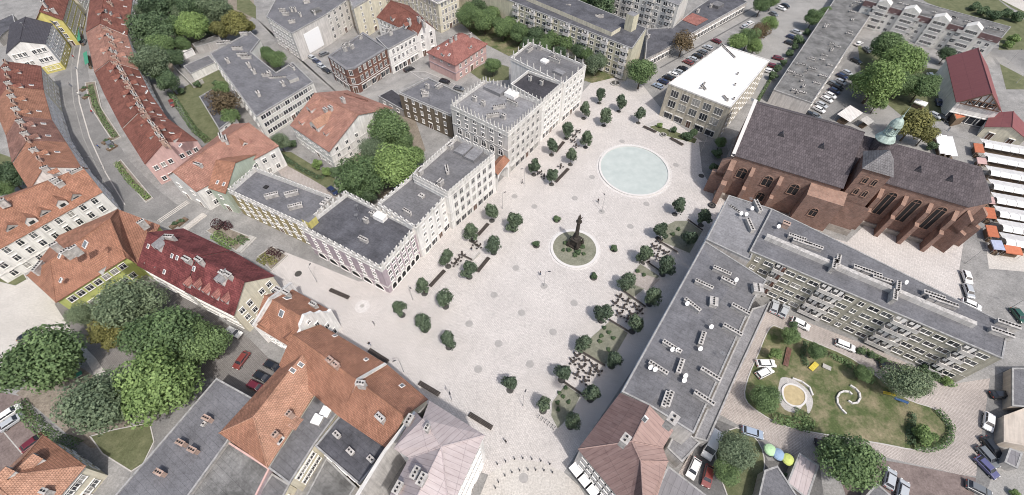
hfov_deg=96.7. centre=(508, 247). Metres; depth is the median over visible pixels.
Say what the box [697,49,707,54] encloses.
car
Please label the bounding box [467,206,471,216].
window
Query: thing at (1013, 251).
awning stall
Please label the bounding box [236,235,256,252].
steps
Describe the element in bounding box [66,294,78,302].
window
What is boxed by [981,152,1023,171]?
market stall
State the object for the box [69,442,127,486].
path
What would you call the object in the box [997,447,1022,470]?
lean to
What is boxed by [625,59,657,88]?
tree
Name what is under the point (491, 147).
window
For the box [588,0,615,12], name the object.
tree
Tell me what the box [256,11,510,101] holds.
street
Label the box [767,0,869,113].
long low block
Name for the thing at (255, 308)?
window
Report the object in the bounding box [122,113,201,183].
terrace house
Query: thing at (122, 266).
window
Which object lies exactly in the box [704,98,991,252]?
church
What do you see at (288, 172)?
lane
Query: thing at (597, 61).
tree
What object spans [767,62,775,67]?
car
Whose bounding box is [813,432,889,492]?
tree
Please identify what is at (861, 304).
window
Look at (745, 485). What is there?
planted island
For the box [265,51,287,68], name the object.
tree
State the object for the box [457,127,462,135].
window
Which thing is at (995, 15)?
bush
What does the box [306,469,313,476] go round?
window
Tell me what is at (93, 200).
window
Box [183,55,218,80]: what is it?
garage row
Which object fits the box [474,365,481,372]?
stone disc
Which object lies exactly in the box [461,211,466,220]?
window
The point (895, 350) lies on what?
window
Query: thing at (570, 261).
flower island
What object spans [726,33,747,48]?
tree
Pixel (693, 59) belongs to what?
car
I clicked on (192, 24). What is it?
tree
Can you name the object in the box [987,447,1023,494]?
yard
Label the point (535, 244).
shrub
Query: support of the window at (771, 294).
in the long apartment block at (807, 270)
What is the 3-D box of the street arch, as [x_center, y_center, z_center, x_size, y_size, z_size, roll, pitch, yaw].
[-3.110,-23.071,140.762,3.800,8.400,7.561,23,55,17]
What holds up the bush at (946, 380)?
on the cobbled road at (962, 405)
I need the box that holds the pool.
[596,144,671,198]
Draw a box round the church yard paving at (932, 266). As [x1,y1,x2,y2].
[845,226,962,299]
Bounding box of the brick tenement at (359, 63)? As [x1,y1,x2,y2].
[328,32,390,92]
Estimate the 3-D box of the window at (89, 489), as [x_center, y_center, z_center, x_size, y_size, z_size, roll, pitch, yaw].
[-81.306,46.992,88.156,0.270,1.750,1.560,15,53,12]
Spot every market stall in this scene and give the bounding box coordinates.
[981,139,1023,158]
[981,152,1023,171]
[984,165,1023,184]
[989,179,1023,197]
[989,192,1023,209]
[992,205,1023,222]
[997,219,1023,235]
[999,232,1023,252]
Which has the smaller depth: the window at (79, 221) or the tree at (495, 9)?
the window at (79, 221)
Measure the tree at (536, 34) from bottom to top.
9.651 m
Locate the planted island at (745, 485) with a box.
[716,428,763,494]
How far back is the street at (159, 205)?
152.53 m
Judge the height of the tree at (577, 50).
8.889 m
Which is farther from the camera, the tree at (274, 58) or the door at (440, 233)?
the tree at (274, 58)
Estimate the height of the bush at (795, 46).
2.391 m
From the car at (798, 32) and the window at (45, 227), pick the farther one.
the car at (798, 32)
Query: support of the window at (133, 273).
in the lime house at (84, 262)
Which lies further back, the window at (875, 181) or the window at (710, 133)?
the window at (710, 133)
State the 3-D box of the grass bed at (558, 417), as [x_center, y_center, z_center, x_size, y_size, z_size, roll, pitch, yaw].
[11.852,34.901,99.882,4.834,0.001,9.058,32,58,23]
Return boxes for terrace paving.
[609,291,643,326]
[641,239,674,265]
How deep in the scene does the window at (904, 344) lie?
104.12 m
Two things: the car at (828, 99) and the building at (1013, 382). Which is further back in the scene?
the car at (828, 99)
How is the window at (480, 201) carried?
in the market house at (458, 172)
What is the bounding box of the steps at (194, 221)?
[183,213,206,229]
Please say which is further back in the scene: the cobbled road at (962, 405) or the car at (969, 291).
the car at (969, 291)
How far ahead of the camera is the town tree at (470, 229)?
125.32 m
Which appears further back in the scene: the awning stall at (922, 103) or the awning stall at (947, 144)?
the awning stall at (922, 103)
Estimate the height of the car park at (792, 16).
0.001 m
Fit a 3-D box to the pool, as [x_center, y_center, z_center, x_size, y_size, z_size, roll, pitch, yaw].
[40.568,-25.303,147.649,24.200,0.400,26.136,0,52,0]
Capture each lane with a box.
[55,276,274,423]
[148,76,208,146]
[258,127,341,199]
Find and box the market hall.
[935,47,1001,126]
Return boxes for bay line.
[3,432,22,453]
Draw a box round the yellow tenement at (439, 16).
[386,0,460,32]
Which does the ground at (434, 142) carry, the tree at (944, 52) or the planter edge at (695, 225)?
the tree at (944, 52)
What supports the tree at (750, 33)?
on the car park at (792, 16)
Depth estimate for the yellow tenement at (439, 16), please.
202.55 m
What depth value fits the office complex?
164.06 m
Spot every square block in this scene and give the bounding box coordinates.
[620,241,766,444]
[698,195,770,265]
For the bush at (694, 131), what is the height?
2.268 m
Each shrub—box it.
[531,241,539,248]
[553,215,560,222]
[590,272,597,280]
[610,244,617,251]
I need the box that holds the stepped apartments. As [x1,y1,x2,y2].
[858,0,1010,57]
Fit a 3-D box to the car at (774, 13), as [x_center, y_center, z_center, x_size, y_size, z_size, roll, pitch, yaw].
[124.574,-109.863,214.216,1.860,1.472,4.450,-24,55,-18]
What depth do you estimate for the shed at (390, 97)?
167.25 m
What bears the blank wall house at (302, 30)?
on the ground at (434, 142)
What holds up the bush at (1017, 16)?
on the lawn at (960, 6)
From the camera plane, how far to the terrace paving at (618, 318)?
115.08 m
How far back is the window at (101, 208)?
130.17 m
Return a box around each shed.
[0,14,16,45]
[182,47,195,58]
[192,35,221,53]
[306,457,358,494]
[378,89,404,116]
[658,466,705,494]
[786,453,818,494]
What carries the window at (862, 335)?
in the long apartment block at (807, 270)
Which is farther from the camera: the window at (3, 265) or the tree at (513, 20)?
the tree at (513, 20)
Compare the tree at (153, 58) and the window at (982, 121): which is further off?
the tree at (153, 58)
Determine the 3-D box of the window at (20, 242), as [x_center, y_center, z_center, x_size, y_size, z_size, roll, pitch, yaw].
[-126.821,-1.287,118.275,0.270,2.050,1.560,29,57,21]
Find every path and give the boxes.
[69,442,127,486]
[147,380,213,448]
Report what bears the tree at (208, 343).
on the courtyard at (222, 369)
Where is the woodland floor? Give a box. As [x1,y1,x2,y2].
[144,0,253,75]
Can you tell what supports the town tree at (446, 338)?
on the square paving at (526, 432)
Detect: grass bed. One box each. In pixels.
[551,385,579,427]
[582,321,627,363]
[626,264,658,299]
[662,221,701,252]
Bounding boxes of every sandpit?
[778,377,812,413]
[781,383,806,407]
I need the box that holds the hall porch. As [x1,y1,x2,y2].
[977,111,1023,144]
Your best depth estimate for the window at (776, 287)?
113.80 m
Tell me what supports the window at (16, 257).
in the white house at (36, 219)
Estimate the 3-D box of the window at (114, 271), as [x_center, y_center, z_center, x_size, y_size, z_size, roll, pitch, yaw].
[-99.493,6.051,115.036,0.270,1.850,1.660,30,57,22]
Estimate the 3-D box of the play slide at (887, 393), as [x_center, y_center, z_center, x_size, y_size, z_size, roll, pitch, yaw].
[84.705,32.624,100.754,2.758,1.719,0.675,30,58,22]
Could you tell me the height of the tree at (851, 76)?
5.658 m
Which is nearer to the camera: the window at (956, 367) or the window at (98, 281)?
the window at (956, 367)
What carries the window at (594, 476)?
in the metal roof house at (621, 450)
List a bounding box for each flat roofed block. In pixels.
[115,378,251,494]
[193,443,279,494]
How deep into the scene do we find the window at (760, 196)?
133.94 m
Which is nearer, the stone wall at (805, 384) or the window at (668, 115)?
the stone wall at (805, 384)
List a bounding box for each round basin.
[610,80,619,85]
[708,202,715,208]
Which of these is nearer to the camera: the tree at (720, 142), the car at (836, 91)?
the tree at (720, 142)
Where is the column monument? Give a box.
[566,214,583,249]
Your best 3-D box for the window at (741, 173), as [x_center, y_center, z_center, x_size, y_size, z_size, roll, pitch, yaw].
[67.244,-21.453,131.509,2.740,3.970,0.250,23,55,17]
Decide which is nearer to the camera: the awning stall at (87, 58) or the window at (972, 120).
the window at (972, 120)
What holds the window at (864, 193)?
in the church
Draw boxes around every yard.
[173,48,217,84]
[832,105,1023,206]
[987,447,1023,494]
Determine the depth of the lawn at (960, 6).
217.27 m
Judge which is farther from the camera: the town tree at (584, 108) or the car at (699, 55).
the car at (699, 55)
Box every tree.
[0,161,24,189]
[0,180,14,195]
[0,321,89,394]
[49,365,131,436]
[62,300,96,326]
[85,273,171,328]
[85,319,124,351]
[110,345,205,429]
[112,304,203,361]
[124,11,175,44]
[128,44,171,79]
[132,3,147,17]
[132,41,146,52]
[135,0,172,19]
[143,33,176,61]
[148,64,168,79]
[155,69,180,94]
[161,0,178,11]
[165,14,182,36]
[166,48,184,66]
[170,5,179,15]
[174,11,209,40]
[174,36,191,49]
[174,318,233,365]
[175,0,207,17]
[195,0,232,21]
[202,18,211,35]
[204,88,241,114]
[208,21,230,39]
[211,81,229,92]
[220,9,250,35]
[220,107,240,123]
[245,21,255,32]
[260,46,271,57]
[260,49,273,61]
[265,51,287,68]
[270,132,291,152]
[333,152,386,195]
[355,184,377,203]
[357,136,386,160]
[367,107,409,146]
[370,142,419,187]
[391,132,414,149]
[391,300,406,317]
[408,145,425,167]
[414,313,431,332]
[415,277,428,295]
[436,287,453,309]
[438,248,453,268]
[440,330,456,350]
[455,0,479,30]
[460,260,477,279]
[462,222,477,242]
[471,0,486,10]
[473,9,496,33]
[484,58,501,76]
[484,203,499,222]
[484,235,501,254]
[485,6,500,27]
[492,16,513,40]
[501,376,517,393]
[504,16,518,27]
[505,212,522,231]
[510,23,529,42]
[520,36,536,48]
[525,26,545,42]
[528,158,540,176]
[536,395,550,413]
[537,38,551,49]
[542,29,558,46]
[546,169,557,185]
[547,138,557,156]
[552,46,565,55]
[553,365,570,382]
[555,35,573,48]
[562,121,573,139]
[565,147,577,165]
[565,411,580,430]
[570,43,584,61]
[574,334,592,353]
[579,130,592,148]
[580,47,594,64]
[580,101,590,119]
[581,384,601,402]
[585,52,608,75]
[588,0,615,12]
[593,304,613,323]
[596,88,605,103]
[600,107,612,126]
[605,350,623,368]
[616,94,627,112]
[616,271,635,291]
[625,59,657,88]
[628,313,643,334]
[634,106,645,123]
[635,245,653,264]
[644,287,662,306]
[653,222,667,240]
[658,255,675,276]
[672,197,685,215]
[673,29,696,56]
[681,231,697,245]
[697,208,712,226]
[709,163,718,169]
[712,454,741,486]
[714,137,726,149]
[716,429,759,474]
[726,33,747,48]
[739,27,761,50]
[746,38,762,53]
[749,384,782,413]
[753,0,771,16]
[754,22,772,39]
[761,16,778,31]
[768,0,779,11]
[768,348,782,358]
[781,327,801,344]
[804,9,824,27]
[807,341,827,359]
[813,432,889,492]
[819,6,831,15]
[846,58,907,113]
[848,72,859,83]
[854,364,874,383]
[866,94,888,112]
[867,31,908,61]
[874,362,937,400]
[876,42,929,73]
[891,71,916,97]
[894,107,935,140]
[908,73,942,102]
[912,127,942,145]
[936,46,956,63]
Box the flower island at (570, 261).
[548,229,600,269]
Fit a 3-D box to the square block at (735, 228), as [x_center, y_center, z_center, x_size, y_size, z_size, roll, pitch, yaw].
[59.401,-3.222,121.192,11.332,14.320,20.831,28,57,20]
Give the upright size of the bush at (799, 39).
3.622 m
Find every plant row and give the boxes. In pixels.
[88,84,117,137]
[113,161,150,199]
[210,218,232,230]
[210,230,237,249]
[234,234,248,244]
[256,252,277,265]
[265,246,284,258]
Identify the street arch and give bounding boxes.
[495,155,509,190]
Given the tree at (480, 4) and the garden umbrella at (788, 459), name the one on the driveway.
the garden umbrella at (788, 459)
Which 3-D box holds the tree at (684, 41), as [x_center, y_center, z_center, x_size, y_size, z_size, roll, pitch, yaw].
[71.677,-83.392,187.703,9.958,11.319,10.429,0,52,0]
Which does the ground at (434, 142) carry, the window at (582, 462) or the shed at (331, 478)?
the shed at (331, 478)
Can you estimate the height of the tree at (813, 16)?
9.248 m
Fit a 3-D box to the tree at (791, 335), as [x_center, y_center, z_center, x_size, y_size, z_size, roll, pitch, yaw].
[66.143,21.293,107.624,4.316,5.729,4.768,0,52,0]
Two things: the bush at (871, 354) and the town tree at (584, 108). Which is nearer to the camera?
the bush at (871, 354)
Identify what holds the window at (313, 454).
in the flat roofed annexe at (298, 458)
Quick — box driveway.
[684,420,822,494]
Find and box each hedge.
[11,398,83,450]
[167,90,210,141]
[281,152,331,179]
[757,77,771,100]
[772,407,814,432]
[800,340,808,365]
[828,351,876,383]
[863,346,957,386]
[905,411,916,444]
[913,408,955,452]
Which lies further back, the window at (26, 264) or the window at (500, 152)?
the window at (500, 152)
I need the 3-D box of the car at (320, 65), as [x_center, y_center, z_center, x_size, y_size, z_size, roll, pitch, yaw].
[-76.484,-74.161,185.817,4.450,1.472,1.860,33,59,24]
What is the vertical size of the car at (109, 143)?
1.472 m
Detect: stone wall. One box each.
[792,377,813,395]
[836,390,852,413]
[847,385,860,403]
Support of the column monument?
on the flower island at (570, 261)
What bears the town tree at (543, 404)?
on the square paving at (526, 432)
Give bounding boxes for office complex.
[210,31,316,137]
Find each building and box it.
[659,43,769,138]
[753,465,796,494]
[861,484,890,494]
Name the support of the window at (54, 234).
in the white house at (36, 219)
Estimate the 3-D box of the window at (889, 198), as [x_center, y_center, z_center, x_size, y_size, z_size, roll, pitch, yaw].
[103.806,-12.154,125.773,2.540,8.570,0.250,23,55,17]
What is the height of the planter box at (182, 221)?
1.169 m
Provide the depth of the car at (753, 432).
95.43 m
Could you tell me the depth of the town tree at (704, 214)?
129.60 m
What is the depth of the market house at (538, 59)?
159.75 m
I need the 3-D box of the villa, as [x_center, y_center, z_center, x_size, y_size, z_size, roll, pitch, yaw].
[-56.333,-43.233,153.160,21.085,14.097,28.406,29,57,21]
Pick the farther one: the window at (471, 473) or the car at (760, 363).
the car at (760, 363)
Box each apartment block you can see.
[459,0,645,80]
[746,208,1021,381]
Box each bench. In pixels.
[75,371,81,377]
[329,288,349,299]
[367,348,388,363]
[418,380,440,395]
[429,269,445,286]
[468,412,492,429]
[477,223,489,235]
[477,257,489,271]
[555,168,569,182]
[556,141,564,152]
[643,125,656,132]
[670,137,683,145]
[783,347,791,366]
[809,362,818,370]
[822,363,831,370]
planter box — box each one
[79,86,87,91]
[81,93,91,99]
[101,137,111,144]
[106,144,117,151]
[168,219,178,228]
[176,217,188,226]
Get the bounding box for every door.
[72,452,86,459]
[353,86,358,92]
[438,229,442,238]
[685,120,691,127]
[984,132,995,139]
[1004,138,1015,143]
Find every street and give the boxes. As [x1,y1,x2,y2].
[0,276,104,376]
[54,13,189,222]
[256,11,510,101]
[651,0,758,79]
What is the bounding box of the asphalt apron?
[699,140,728,179]
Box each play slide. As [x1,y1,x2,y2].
[883,391,896,398]
[894,397,908,407]
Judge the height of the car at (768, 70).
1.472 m
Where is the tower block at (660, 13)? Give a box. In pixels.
[612,0,687,28]
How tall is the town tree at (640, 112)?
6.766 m
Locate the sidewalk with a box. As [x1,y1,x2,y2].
[1001,0,1023,12]
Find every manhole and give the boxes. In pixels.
[295,271,301,276]
[519,473,527,482]
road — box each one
[679,307,989,475]
[989,48,1023,66]
[995,57,1023,94]
[1002,0,1023,10]
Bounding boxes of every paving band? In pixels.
[157,200,186,220]
[159,202,187,221]
[160,203,188,222]
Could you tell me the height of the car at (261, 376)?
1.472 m
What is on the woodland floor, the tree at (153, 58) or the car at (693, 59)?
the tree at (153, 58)
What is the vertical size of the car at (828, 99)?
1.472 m
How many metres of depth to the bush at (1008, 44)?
194.00 m
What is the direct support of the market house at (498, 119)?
on the square paving at (526, 432)
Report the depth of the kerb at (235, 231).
130.12 m
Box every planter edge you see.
[472,252,479,260]
[564,381,582,395]
[582,351,604,366]
[608,319,628,332]
[623,290,645,307]
[646,261,659,271]
[659,241,677,252]
[687,219,702,230]
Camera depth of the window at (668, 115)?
163.67 m
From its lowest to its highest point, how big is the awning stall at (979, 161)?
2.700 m
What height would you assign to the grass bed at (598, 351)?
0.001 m
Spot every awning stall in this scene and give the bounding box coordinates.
[77,27,83,45]
[83,51,91,68]
[834,105,862,124]
[857,116,873,128]
[910,99,927,109]
[933,134,946,155]
[941,135,951,156]
[946,136,957,158]
[971,143,984,157]
[974,157,986,168]
[982,207,996,224]
[983,225,999,242]
[985,197,995,206]
[985,240,1004,255]
[998,245,1022,258]
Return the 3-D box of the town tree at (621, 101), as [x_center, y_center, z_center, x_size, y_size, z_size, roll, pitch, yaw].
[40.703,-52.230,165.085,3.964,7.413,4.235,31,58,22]
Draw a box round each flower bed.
[86,82,119,139]
[115,160,151,200]
[207,224,248,249]
[260,247,285,268]
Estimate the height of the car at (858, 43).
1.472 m
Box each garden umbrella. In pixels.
[764,443,775,455]
[773,448,783,460]
[782,453,793,465]
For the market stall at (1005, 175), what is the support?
on the yard at (882, 119)
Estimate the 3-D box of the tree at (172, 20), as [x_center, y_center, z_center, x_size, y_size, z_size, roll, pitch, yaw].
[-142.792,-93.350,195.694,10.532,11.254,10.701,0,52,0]
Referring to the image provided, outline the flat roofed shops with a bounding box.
[644,0,746,63]
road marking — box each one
[659,11,760,67]
[697,8,752,38]
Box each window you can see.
[0,246,12,254]
[0,261,9,269]
[8,269,19,276]
[11,253,23,261]
[14,238,26,246]
[21,261,32,268]
[24,246,36,253]
[27,231,38,239]
[34,254,42,259]
[37,239,48,246]
[40,224,51,231]
[50,231,58,239]
[53,217,64,224]
[62,224,71,231]
[63,489,75,494]
[65,210,75,217]
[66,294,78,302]
[69,481,82,491]
[74,218,84,225]
[74,474,87,483]
[75,289,86,297]
[77,203,88,210]
[83,283,95,291]
[84,485,95,494]
[86,211,95,218]
[87,478,100,486]
[90,197,99,204]
[92,278,103,286]
[97,205,107,212]
[100,272,111,280]
[109,267,120,275]
[117,262,128,270]
[127,271,138,279]
[159,161,167,166]
[238,306,246,314]
[244,312,251,320]
[246,299,253,307]
[251,305,258,312]
[258,287,265,295]
[265,280,272,288]
[295,471,303,480]
[300,465,307,472]
[301,476,309,484]
[304,457,311,466]
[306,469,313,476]
[308,451,316,459]
[310,462,317,470]
[314,455,321,464]
[362,82,367,90]
[366,79,371,86]
[371,76,376,83]
[380,70,385,77]
[385,67,389,75]
[425,242,431,253]
[431,235,437,246]
[444,222,449,232]
[455,216,460,226]
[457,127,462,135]
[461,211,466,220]
[463,480,468,491]
[465,131,469,139]
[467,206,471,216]
[467,470,472,481]
[469,475,474,486]
[472,460,477,471]
[473,135,477,143]
[476,451,481,462]
[478,197,482,206]
[481,140,486,147]
[483,192,487,201]
[488,188,493,196]
[489,144,494,152]
[498,148,502,155]
[515,158,519,167]
[529,144,533,153]
[580,459,586,468]
[585,466,592,475]
[590,472,598,481]
[597,479,604,488]
[663,111,672,119]
[667,100,675,108]
[670,90,678,98]
[673,115,682,123]
[677,104,686,112]
[680,94,689,103]
[687,108,696,117]
[691,98,700,107]
[693,123,703,132]
[698,112,707,121]
[702,102,711,111]
[704,128,714,137]
[709,117,718,125]
[713,107,722,116]
[734,167,747,179]
[754,192,765,201]
[757,268,767,275]
[759,175,773,187]
[763,260,773,267]
[767,292,777,297]
[773,285,783,291]
[777,296,787,302]
[779,277,789,284]
[783,289,794,296]
[784,270,795,276]
[785,184,799,195]
[788,301,798,307]
[789,282,800,289]
[794,294,804,301]
[796,275,806,282]
[800,287,811,294]
[806,208,818,217]
[807,280,818,286]
[821,316,831,322]
[828,309,839,316]
[835,302,847,309]
[843,295,854,302]
[843,326,854,332]
[848,308,856,313]
[851,188,859,194]
[851,320,862,326]
[854,331,867,338]
[856,301,865,306]
[859,313,871,319]
[860,177,869,183]
[860,190,868,197]
[863,325,874,331]
[867,306,879,313]
[869,179,878,186]
[870,318,883,325]
[871,192,897,215]
[879,311,893,318]
[892,347,903,354]
[895,199,922,222]
[901,341,912,348]
[903,353,916,360]
[910,335,922,342]
[912,347,926,354]
[915,359,929,364]
[919,206,947,229]
[920,328,932,335]
[921,341,936,348]
[925,353,939,360]
[931,334,946,341]
[935,346,949,354]
[943,370,955,377]
[945,111,960,117]
[945,340,960,347]
[953,365,966,372]
[958,113,970,122]
[963,116,981,125]
[964,359,977,366]
[974,118,986,126]
[976,352,989,360]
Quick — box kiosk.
[948,113,965,125]
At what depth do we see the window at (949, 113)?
162.36 m
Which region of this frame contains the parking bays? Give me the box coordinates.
[0,393,41,470]
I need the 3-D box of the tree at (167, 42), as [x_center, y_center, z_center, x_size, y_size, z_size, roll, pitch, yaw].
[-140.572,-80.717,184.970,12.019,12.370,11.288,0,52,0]
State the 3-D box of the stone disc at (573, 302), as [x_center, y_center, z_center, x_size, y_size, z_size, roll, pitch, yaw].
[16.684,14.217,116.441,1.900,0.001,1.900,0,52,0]
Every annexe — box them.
[268,397,337,490]
[315,416,383,485]
[664,435,699,466]
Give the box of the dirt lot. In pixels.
[840,460,975,494]
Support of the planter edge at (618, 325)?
on the square paving at (526, 432)
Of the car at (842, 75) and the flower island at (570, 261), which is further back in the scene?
the car at (842, 75)
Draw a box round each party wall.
[252,282,298,342]
[352,363,386,391]
[355,411,415,494]
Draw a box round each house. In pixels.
[0,59,62,111]
[0,86,70,139]
[0,167,120,282]
[0,435,107,494]
[6,17,71,73]
[6,112,84,161]
[13,137,90,186]
[26,209,162,308]
[36,0,85,45]
[43,8,71,45]
[74,0,89,13]
[86,0,141,43]
[86,24,152,89]
[95,61,162,110]
[104,84,167,127]
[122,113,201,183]
[137,228,229,307]
[167,122,286,209]
[182,251,279,331]
[199,88,238,131]
[227,166,334,244]
[256,285,340,349]
[261,473,296,494]
[266,0,354,60]
[279,324,383,416]
[301,190,420,292]
[340,365,427,447]
[349,0,386,34]
[376,0,436,57]
[377,174,449,256]
[390,400,485,494]
[399,77,460,137]
[413,135,495,228]
[426,32,487,80]
[450,77,542,173]
[510,39,585,123]
[510,70,563,140]
[569,393,679,494]
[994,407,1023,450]
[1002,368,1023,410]
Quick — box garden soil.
[340,114,424,197]
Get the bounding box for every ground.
[0,0,1023,494]
[16,366,129,447]
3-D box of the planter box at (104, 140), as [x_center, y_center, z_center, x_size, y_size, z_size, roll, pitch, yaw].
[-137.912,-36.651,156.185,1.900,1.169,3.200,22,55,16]
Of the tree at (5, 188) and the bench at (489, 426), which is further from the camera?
the tree at (5, 188)
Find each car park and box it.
[738,0,831,103]
[810,38,872,123]
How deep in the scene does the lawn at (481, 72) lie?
183.49 m
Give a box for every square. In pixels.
[959,208,1023,364]
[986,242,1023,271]
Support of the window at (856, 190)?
in the church
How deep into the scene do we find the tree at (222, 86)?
167.14 m
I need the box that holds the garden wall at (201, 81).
[173,65,203,87]
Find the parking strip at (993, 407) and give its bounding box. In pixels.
[974,368,1012,494]
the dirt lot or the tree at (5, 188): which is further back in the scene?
the tree at (5, 188)
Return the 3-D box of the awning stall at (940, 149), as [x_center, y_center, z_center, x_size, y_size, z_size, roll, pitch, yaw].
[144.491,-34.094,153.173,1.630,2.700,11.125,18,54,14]
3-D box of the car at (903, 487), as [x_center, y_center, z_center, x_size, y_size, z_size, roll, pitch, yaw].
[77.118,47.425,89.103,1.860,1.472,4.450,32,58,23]
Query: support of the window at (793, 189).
in the church
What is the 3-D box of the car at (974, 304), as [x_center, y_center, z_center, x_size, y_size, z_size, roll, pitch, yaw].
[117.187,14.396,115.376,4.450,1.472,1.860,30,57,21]
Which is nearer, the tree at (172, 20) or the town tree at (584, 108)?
the town tree at (584, 108)
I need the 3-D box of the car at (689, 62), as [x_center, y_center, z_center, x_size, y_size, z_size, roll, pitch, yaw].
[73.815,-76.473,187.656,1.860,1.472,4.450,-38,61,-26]
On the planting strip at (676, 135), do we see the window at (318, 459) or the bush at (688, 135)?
the bush at (688, 135)
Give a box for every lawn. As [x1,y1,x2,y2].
[0,154,19,187]
[0,274,25,284]
[91,424,152,469]
[176,70,226,142]
[237,0,255,18]
[281,151,334,187]
[461,21,614,82]
[471,63,508,80]
[745,326,948,448]
[858,46,941,120]
[924,0,1023,49]
[1000,64,1023,88]
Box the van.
[700,428,722,461]
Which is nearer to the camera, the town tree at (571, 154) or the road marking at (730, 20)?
the town tree at (571, 154)
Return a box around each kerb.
[0,274,27,285]
[85,81,120,141]
[89,424,154,471]
[114,159,152,202]
[206,224,251,252]
[257,246,287,270]
[410,71,455,88]
[550,385,580,429]
[590,322,627,364]
[622,263,659,299]
[648,125,697,143]
[661,220,702,253]
[715,427,764,494]
[744,325,949,449]
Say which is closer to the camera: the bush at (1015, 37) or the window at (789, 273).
the window at (789, 273)
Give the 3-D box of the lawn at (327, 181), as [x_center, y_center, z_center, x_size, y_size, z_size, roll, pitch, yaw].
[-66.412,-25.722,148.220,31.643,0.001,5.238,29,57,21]
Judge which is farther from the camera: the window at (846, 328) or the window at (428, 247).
the window at (428, 247)
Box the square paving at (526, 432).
[270,77,845,474]
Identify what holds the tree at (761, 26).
on the car park at (792, 16)
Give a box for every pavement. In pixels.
[412,72,454,88]
[646,120,663,125]
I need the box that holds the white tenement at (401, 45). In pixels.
[376,26,420,73]
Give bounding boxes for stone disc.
[355,300,369,312]
[465,320,472,326]
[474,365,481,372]
[490,292,497,297]
[495,340,502,346]
[512,265,518,270]
[518,309,524,315]
[526,360,533,367]
[540,283,547,288]
[549,328,556,334]
[570,300,577,305]
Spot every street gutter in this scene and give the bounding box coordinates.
[71,46,116,202]
[76,7,124,204]
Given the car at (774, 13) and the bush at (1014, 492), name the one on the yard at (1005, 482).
the bush at (1014, 492)
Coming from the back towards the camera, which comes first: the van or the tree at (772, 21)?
the tree at (772, 21)
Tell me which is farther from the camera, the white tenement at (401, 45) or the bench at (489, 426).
the white tenement at (401, 45)
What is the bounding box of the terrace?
[692,300,770,446]
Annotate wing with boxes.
[208,154,258,212]
[218,354,314,467]
[232,87,243,107]
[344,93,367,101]
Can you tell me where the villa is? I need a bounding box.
[290,90,393,166]
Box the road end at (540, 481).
[480,459,583,494]
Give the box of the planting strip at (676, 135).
[650,125,696,142]
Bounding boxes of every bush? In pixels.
[176,87,183,93]
[193,80,200,86]
[288,140,296,147]
[311,159,321,169]
[321,167,330,175]
[329,167,339,176]
[670,126,676,132]
[681,132,693,139]
[690,128,697,135]
[711,148,722,157]
[769,71,778,78]
[773,64,781,71]
[780,60,786,65]
[786,49,793,55]
[789,321,797,328]
[791,43,798,49]
[793,34,805,44]
[803,28,810,34]
[856,347,865,354]
[868,351,876,358]
[878,357,888,363]
[911,423,939,446]
[920,363,931,372]
[926,141,939,149]
[930,368,940,378]
[940,375,953,385]
[968,1,981,9]
[976,5,990,14]
[984,10,1003,19]
[1001,8,1013,17]
[1002,40,1015,48]
[1006,33,1021,41]
[1008,488,1020,494]
[1010,11,1023,22]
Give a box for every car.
[0,403,23,422]
[0,412,24,432]
[16,327,37,343]
[19,431,47,453]
[105,140,113,148]
[168,99,175,106]
[224,325,242,338]
[232,351,250,369]
[246,379,262,391]
[252,369,270,382]
[262,359,279,371]
[312,58,321,63]
[316,62,325,67]
[318,51,328,56]
[321,67,331,73]
[326,186,338,195]
[403,66,414,72]
[439,78,450,83]
[453,85,464,91]
[652,83,663,89]
[657,78,668,84]
[662,74,673,80]
[667,71,678,77]
[672,69,683,74]
[677,66,687,71]
[682,59,693,65]
[685,456,701,480]
[687,56,697,61]
[692,53,702,58]
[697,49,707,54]
[700,463,714,488]
[702,45,713,50]
[711,38,721,43]
[741,425,763,439]
[754,367,774,379]
[755,359,776,367]
[764,67,773,72]
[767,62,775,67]
[768,299,779,314]
[769,11,778,16]
[772,55,783,59]
[776,5,786,10]
[777,303,789,318]
[780,3,789,8]
[784,39,793,45]
[786,34,794,39]
[790,316,810,331]
[791,29,801,34]
[806,110,814,116]
[811,111,821,118]
[812,105,825,113]
[813,438,824,460]
[815,101,827,108]
[820,95,832,102]
[824,91,836,98]
[827,80,836,84]
[828,87,840,94]
[831,83,843,90]
[834,78,846,85]
[834,338,855,352]
[836,72,847,79]
[841,69,852,76]
[850,57,861,63]
[854,41,863,46]
[862,46,870,52]
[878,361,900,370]
[881,466,896,491]
[894,478,909,494]
[930,111,940,119]
[934,98,942,105]
[939,113,949,121]
[960,269,972,284]
[961,283,975,298]
[961,297,981,310]
[965,479,992,494]
[972,454,1000,479]
[974,445,1000,468]
[979,435,1001,458]
[981,411,995,432]
[988,390,1007,399]
[1008,307,1023,323]
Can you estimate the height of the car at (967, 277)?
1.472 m

